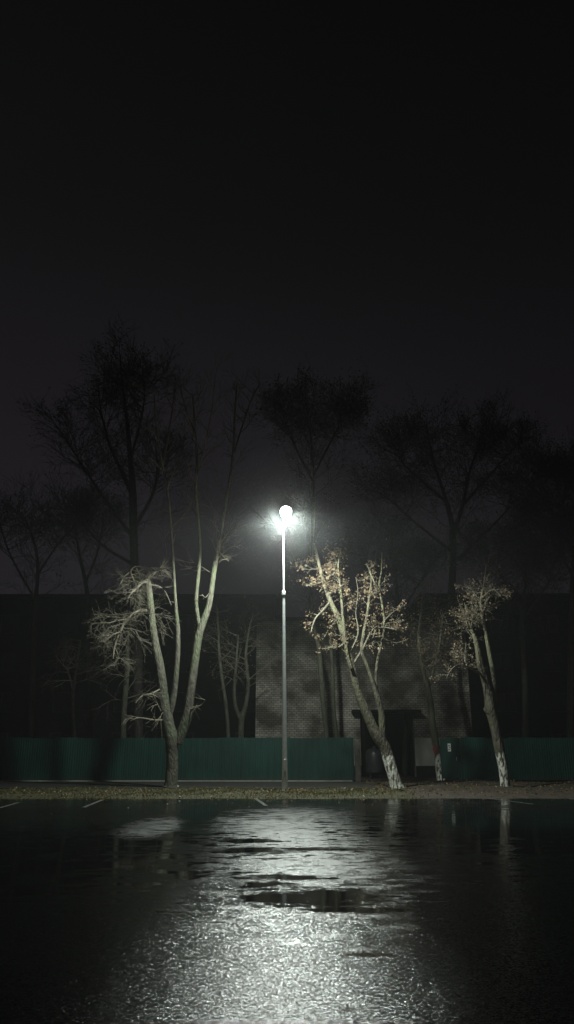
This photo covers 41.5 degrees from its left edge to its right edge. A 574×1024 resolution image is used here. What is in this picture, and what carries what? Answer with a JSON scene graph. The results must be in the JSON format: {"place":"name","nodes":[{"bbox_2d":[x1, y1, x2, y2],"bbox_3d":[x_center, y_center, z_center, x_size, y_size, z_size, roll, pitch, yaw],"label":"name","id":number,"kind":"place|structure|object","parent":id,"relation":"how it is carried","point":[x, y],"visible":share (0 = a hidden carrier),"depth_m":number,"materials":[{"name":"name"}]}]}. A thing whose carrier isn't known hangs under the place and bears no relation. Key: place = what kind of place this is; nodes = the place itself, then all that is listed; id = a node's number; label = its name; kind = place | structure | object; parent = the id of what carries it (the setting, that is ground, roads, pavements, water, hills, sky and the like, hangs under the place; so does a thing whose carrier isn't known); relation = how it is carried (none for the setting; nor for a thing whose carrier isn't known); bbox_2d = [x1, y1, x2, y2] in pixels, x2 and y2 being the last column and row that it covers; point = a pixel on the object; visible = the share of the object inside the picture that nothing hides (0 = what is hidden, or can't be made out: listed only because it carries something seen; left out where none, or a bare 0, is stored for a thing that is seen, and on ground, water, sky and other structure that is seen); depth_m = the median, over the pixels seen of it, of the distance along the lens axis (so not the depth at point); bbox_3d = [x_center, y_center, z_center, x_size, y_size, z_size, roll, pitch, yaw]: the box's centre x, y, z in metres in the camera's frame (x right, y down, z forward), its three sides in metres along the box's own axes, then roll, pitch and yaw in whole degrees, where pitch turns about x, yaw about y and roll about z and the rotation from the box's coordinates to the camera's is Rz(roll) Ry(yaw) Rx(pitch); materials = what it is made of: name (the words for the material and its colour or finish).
{"place":"outdoors","nodes":[
{"label":"outdoors","id":0,"kind":"place"},
{"bbox_2d":[0,594,281,737],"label":"long building","id":1,"kind":"structure","parent":0,"point":[67,615],"depth_m":63.07,"materials":[{"name":"brick"}]},
{"bbox_2d":[0,733,7,737],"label":"window","id":2,"kind":"structure","parent":1,"relation":"in","point":[2,735],"depth_m":61.37,"materials":[{"name":"glass"}]},
{"bbox_2d":[0,692,11,711],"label":"window","id":3,"kind":"structure","parent":1,"relation":"in","point":[5,697],"depth_m":62.17,"materials":[{"name":"glass"}]},
{"bbox_2d":[0,653,16,671],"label":"window","id":4,"kind":"structure","parent":1,"relation":"in","point":[7,660],"depth_m":63.12,"materials":[{"name":"glass"}]},
{"bbox_2d":[0,615,20,633],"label":"window","id":5,"kind":"structure","parent":1,"relation":"in","point":[10,624],"depth_m":64.08,"materials":[{"name":"glass"}]},
{"bbox_2d":[50,733,69,737],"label":"window","id":6,"kind":"structure","parent":1,"relation":"in","point":[52,735],"depth_m":61.37,"materials":[{"name":"glass"}]},
{"bbox_2d":[52,692,71,711],"bbox_3d":[-18.410,15.603,62.149,1.600,1.600,0.058,0,-17,0],"label":"window","id":7,"kind":"structure","parent":1,"relation":"in","point":[61,700],"depth_m":62.15,"materials":[{"name":"glass"}]},
{"bbox_2d":[56,653,76,671],"bbox_3d":[-18.410,12.544,63.110,1.600,1.600,0.058,0,-17,0],"label":"window","id":8,"kind":"structure","parent":1,"relation":"in","point":[62,667],"depth_m":63.12,"materials":[{"name":"glass"}]},
{"bbox_2d":[59,615,79,633],"bbox_3d":[-18.410,9.484,64.071,1.600,1.600,0.058,0,-17,0],"label":"window","id":9,"kind":"structure","parent":1,"relation":"in","point":[69,624],"depth_m":64.08,"materials":[{"name":"glass"}]},
{"bbox_2d":[112,733,131,737],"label":"window","id":10,"kind":"structure","parent":1,"relation":"in","point":[114,735],"depth_m":61.37,"materials":[{"name":"glass"}]},
{"bbox_2d":[113,692,132,711],"bbox_3d":[-13.393,15.603,62.149,1.600,1.600,0.058,0,-17,0],"label":"window","id":11,"kind":"structure","parent":1,"relation":"in","point":[118,695],"depth_m":62.14,"materials":[{"name":"glass"}]},
{"bbox_2d":[116,653,132,671],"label":"window","id":12,"kind":"structure","parent":1,"relation":"in","point":[119,667],"depth_m":63.07,"materials":[{"name":"glass"}]},
{"bbox_2d":[119,615,131,633],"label":"window","id":13,"kind":"structure","parent":1,"relation":"in","point":[120,615],"depth_m":64.08,"materials":[{"name":"glass"}]},
{"bbox_2d":[175,692,194,711],"bbox_3d":[-8.377,15.603,62.149,1.600,1.600,0.058,0,-17,0],"label":"window","id":14,"kind":"structure","parent":1,"relation":"in","point":[180,700],"depth_m":62.15,"materials":[{"name":"glass"}]},
{"bbox_2d":[179,653,191,671],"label":"window","id":15,"kind":"structure","parent":1,"relation":"in","point":[185,658],"depth_m":63.12,"materials":[{"name":"glass"}]},
{"bbox_2d":[179,615,196,633],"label":"window","id":16,"kind":"structure","parent":1,"relation":"in","point":[187,623],"depth_m":64.08,"materials":[{"name":"glass"}]},
{"bbox_2d":[185,733,193,737],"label":"window","id":17,"kind":"structure","parent":1,"relation":"in","point":[189,735],"depth_m":61.37,"materials":[{"name":"glass"}]},
{"bbox_2d":[236,733,254,737],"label":"window","id":18,"kind":"structure","parent":1,"relation":"in","point":[246,735],"depth_m":61.37,"materials":[{"name":"glass"}]},
{"bbox_2d":[236,692,255,711],"bbox_3d":[-3.361,15.603,62.149,1.600,1.600,0.058,0,-17,0],"label":"window","id":19,"kind":"structure","parent":1,"relation":"in","point":[240,696],"depth_m":62.17,"materials":[{"name":"glass"}]},
{"bbox_2d":[237,653,255,671],"bbox_3d":[-3.361,12.544,63.110,1.600,1.600,0.058,0,-17,0],"label":"window","id":20,"kind":"structure","parent":1,"relation":"in","point":[251,657],"depth_m":63.12,"materials":[{"name":"glass"}]},
{"bbox_2d":[238,615,256,633],"bbox_3d":[-3.361,9.484,64.071,1.600,1.600,0.058,0,-17,0],"label":"window","id":21,"kind":"structure","parent":1,"relation":"in","point":[245,619],"depth_m":64.08,"materials":[{"name":"glass"}]},
{"bbox_2d":[0,782,374,786],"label":"path","id":22,"kind":"structure","parent":0,"point":[181,784],"depth_m":32.89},
{"bbox_2d":[0,786,428,798],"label":"verge","id":23,"kind":"structure","parent":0,"point":[397,795],"depth_m":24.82,"materials":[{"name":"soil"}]},
{"bbox_2d":[280,505,291,790],"bbox_3d":[-0.042,4.817,28.023,0.458,10.544,0.622,0,-17,0],"label":"street lamp","id":24,"kind":"object","parent":23,"relation":"on","point":[287,511],"visible":0.9,"depth_m":27.63,"materials":[{"name":"metal"}]},
{"bbox_2d":[0,798,573,1023],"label":"parking lot","id":25,"kind":"structure","parent":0,"point":[211,911],"depth_m":7.22,"materials":[{"name":"black asphalt"}]},
{"bbox_2d":[0,0,573,616],"label":"sky","id":26,"kind":"structure","parent":0,"point":[389,184],"materials":[{"name":"black"}]},
{"bbox_2d":[184,376,399,597],"bbox_3d":[-0.150,-0.111,28.805,9.753,9.490,9.926,0,-17,0],"label":"rain","id":27,"kind":"object","parent":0,"point":[283,509],"visible":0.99,"depth_m":29.13,"materials":[{"name":"white"}]},
{"bbox_2d":[353,771,573,789],"bbox_3d":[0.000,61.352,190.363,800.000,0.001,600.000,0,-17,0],"label":"ground","id":28,"kind":"structure","parent":0,"point":[375,778],"depth_m":39.91,"materials":[{"name":"soil"}]},
{"bbox_2d":[0,464,126,737],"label":"tall tree","id":29,"kind":"object","parent":28,"relation":"on","point":[32,536],"visible":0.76,"depth_m":52.01,"materials":[{"name":"brown plant"}]},
{"bbox_2d":[34,632,112,736],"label":"bare tree","id":30,"kind":"object","parent":28,"relation":"on","point":[76,666],"visible":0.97,"depth_m":44.10,"materials":[{"name":"brown plant"}]},
{"bbox_2d":[41,489,137,737],"bbox_3d":[-15.824,8.218,58.626,8.614,22.508,7.613,0,-17,0],"label":"tall tree","id":31,"kind":"object","parent":28,"relation":"on","point":[89,675],"visible":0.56,"depth_m":58.99,"materials":[{"name":"brown plant"}]},
{"bbox_2d":[15,311,222,737],"bbox_3d":[-10.529,1.246,47.841,13.037,29.344,11.697,0,-17,0],"label":"tall tree","id":32,"kind":"object","parent":28,"relation":"on","point":[132,530],"visible":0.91,"depth_m":48.96,"materials":[{"name":"brown plant"}]},
{"bbox_2d":[83,582,167,737],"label":"bare tree","id":33,"kind":"object","parent":28,"relation":"on","point":[126,687],"visible":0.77,"depth_m":42.27,"materials":[{"name":"grey plant"}]},
{"bbox_2d":[0,780,352,781],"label":"fence footing","id":34,"kind":"object","parent":28,"relation":"on","point":[177,781],"visible":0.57,"depth_m":36.02,"materials":[{"name":"concrete"}]},
{"bbox_2d":[0,737,353,779],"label":"metal fence","id":35,"kind":"object","parent":34,"relation":"on","point":[77,758],"visible":0.93,"depth_m":36.60,"materials":[{"name":"metal"}]},
{"bbox_2d":[79,348,275,786],"bbox_3d":[-4.530,1.602,33.328,8.072,20.218,5.282,0,-17,0],"label":"forked tree","id":36,"kind":"object","parent":28,"relation":"on","point":[174,738],"visible":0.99,"depth_m":32.45,"materials":[{"name":"grey plant"}]},
{"bbox_2d":[0,787,378,788],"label":"kerb","id":37,"kind":"structure","parent":28,"relation":"on","point":[183,787],"depth_m":29.85,"materials":[{"name":"grey concrete"}]},
{"bbox_2d":[194,587,239,737],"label":"bare tree","id":38,"kind":"object","parent":28,"relation":"on","point":[218,632],"visible":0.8,"depth_m":40.85,"materials":[{"name":"brown plant"}]},
{"bbox_2d":[189,597,280,737],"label":"bare tree","id":39,"kind":"object","parent":28,"relation":"on","point":[241,716],"visible":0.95,"depth_m":41.27,"materials":[{"name":"grey plant"}]},
{"bbox_2d":[0,780,573,818],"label":"fallen leaves","id":40,"kind":"object","parent":28,"relation":"on","point":[243,792],"visible":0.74,"depth_m":26.89,"materials":[{"name":"brown plant"}]},
{"bbox_2d":[277,577,340,737],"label":"bare tree","id":41,"kind":"object","parent":28,"relation":"on","point":[322,695],"visible":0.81,"depth_m":40.38,"materials":[{"name":"brown plant"}]},
{"bbox_2d":[238,354,390,616],"bbox_3d":[2.445,2.564,51.738,8.492,29.125,13.690,15,-23,-39],"label":"tall tree","id":42,"kind":"object","parent":28,"relation":"on","point":[309,420],"visible":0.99,"depth_m":53.42,"materials":[{"name":"brown plant"}]},
{"bbox_2d":[306,585,354,737],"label":"bare tree","id":43,"kind":"object","parent":28,"relation":"on","point":[335,725],"visible":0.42,"depth_m":41.17,"materials":[{"name":"brown plant"}]},
{"bbox_2d":[290,543,408,788],"bbox_3d":[2.680,6.248,31.695,5.106,10.378,2.466,0,-17,0],"label":"leaning tree","id":44,"kind":"object","parent":28,"relation":"on","point":[377,734],"visible":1,"depth_m":32.00,"materials":[{"name":"brown plant"}]},
{"bbox_2d":[354,740,360,781],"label":"gate pillar","id":45,"kind":"structure","parent":28,"relation":"on","point":[357,761],"depth_m":36.48,"materials":[{"name":"grey concrete"}]},
{"bbox_2d":[252,617,472,776],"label":"brick building","id":46,"kind":"structure","parent":28,"relation":"on","point":[401,689],"depth_m":45.05,"materials":[{"name":"grey brick"}]},
{"bbox_2d":[362,716,366,775],"bbox_3d":[4.442,13.381,43.594,0.060,3.333,1.600,0,-17,0],"label":"door leaf","id":47,"kind":"structure","parent":46,"relation":"in","point":[363,722],"depth_m":43.12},
{"bbox_2d":[366,746,382,778],"bbox_3d":[4.803,13.745,41.593,0.940,1.680,0.931,0,-17,0],"label":"steel tank","id":48,"kind":"object","parent":28,"relation":"on","point":[374,762],"visible":0.97,"depth_m":41.25,"materials":[{"name":"grey metal"}]},
{"bbox_2d":[332,490,465,776],"bbox_3d":[7.112,7.551,47.843,8.854,17.287,7.801,0,-17,0],"label":"tall tree","id":49,"kind":"object","parent":28,"relation":"on","point":[420,550],"visible":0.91,"depth_m":48.66,"materials":[{"name":"brown plant"}]},
{"bbox_2d":[378,578,475,780],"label":"gateway tree","id":50,"kind":"object","parent":28,"relation":"on","point":[433,727],"visible":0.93,"depth_m":39.37,"materials":[{"name":"brown plant"}]},
{"bbox_2d":[338,380,568,616],"bbox_3d":[12.675,3.477,55.859,17.494,29.916,13.653,0,-17,0],"label":"tall tree","id":51,"kind":"object","parent":28,"relation":"on","point":[479,448],"visible":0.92,"depth_m":57.38,"materials":[{"name":"brown plant"}]},
{"bbox_2d":[441,495,573,737],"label":"tall tree","id":52,"kind":"object","parent":28,"relation":"on","point":[537,552],"visible":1,"depth_m":48.60,"materials":[{"name":"brown plant"}]},
{"bbox_2d":[461,737,573,781],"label":"metal fence","id":53,"kind":"object","parent":28,"relation":"on","point":[530,758],"visible":0.88,"depth_m":36.60,"materials":[{"name":"metal"}]},
{"bbox_2d":[492,421,573,737],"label":"tall tree","id":54,"kind":"object","parent":28,"relation":"on","point":[567,472],"visible":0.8,"depth_m":51.49,"materials":[{"name":"brown plant"}]},
{"bbox_3d":[8.402,12.021,36.673,0.094,2.020,0.140,0,-17,0],"label":"gate post","id":55,"kind":"object","parent":28,"relation":"on","visible":0},
{"bbox_2d":[439,738,459,780],"bbox_3d":[7.894,11.999,36.684,0.883,2.030,0.092,0,-17,0],"label":"metal door","id":56,"kind":"structure","parent":55,"relation":"attached to","point":[449,756],"depth_m":36.71,"materials":[{"name":"green metal"}]},
{"bbox_2d":[441,739,458,777],"bbox_3d":[7.893,11.953,36.721,0.783,1.820,0.030,0,-17,0],"label":"door panel","id":57,"kind":"structure","parent":56,"relation":"in","point":[450,767],"depth_m":36.69,"materials":[{"name":"green metal"}]},
{"bbox_2d":[380,780,573,798],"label":"bare ground","id":58,"kind":"structure","parent":0,"point":[496,795],"depth_m":28.18,"materials":[{"name":"soil"}]},
{"bbox_2d":[429,552,513,786],"bbox_3d":[8.286,6.381,32.202,2.838,10.423,4.156,-14,-22,38],"label":"whitewashed tree","id":59,"kind":"object","parent":58,"relation":"on","point":[490,696],"visible":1,"depth_m":32.33,"materials":[{"name":"brown plant"}]},
{"bbox_2d":[403,593,568,737],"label":"long building","id":60,"kind":"structure","parent":0,"point":[547,686],"depth_m":66.96,"materials":[{"name":"paint"}]},
{"bbox_2d":[490,615,508,632],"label":"window","id":61,"kind":"structure","parent":60,"relation":"in","point":[493,626],"depth_m":68.08,"materials":[{"name":"glass"}]},
{"bbox_2d":[493,653,512,671],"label":"window","id":62,"kind":"structure","parent":60,"relation":"in","point":[502,661],"depth_m":67.07,"materials":[{"name":"glass"}]},
{"bbox_2d":[496,693,515,711],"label":"window","id":63,"kind":"structure","parent":60,"relation":"in","point":[505,701],"depth_m":66.02,"materials":[{"name":"glass"}]},
{"bbox_2d":[502,734,518,737],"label":"window","id":64,"kind":"structure","parent":60,"relation":"in","point":[503,735],"depth_m":65.20,"materials":[{"name":"paint"}]},
{"bbox_2d":[539,615,558,632],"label":"window","id":65,"kind":"structure","parent":60,"relation":"in","point":[545,619],"depth_m":68.08,"materials":[{"name":"glass"}]},
{"bbox_2d":[543,653,562,671],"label":"window","id":66,"kind":"structure","parent":60,"relation":"in","point":[552,661],"depth_m":67.07,"materials":[{"name":"glass"}]},
{"bbox_2d":[547,693,566,711],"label":"window","id":67,"kind":"structure","parent":60,"relation":"in","point":[556,701],"depth_m":66.03,"materials":[{"name":"glass"}]},
{"bbox_2d":[551,734,565,737],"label":"window","id":68,"kind":"structure","parent":60,"relation":"in","point":[552,735],"depth_m":65.18,"materials":[{"name":"paint"}]}
]}

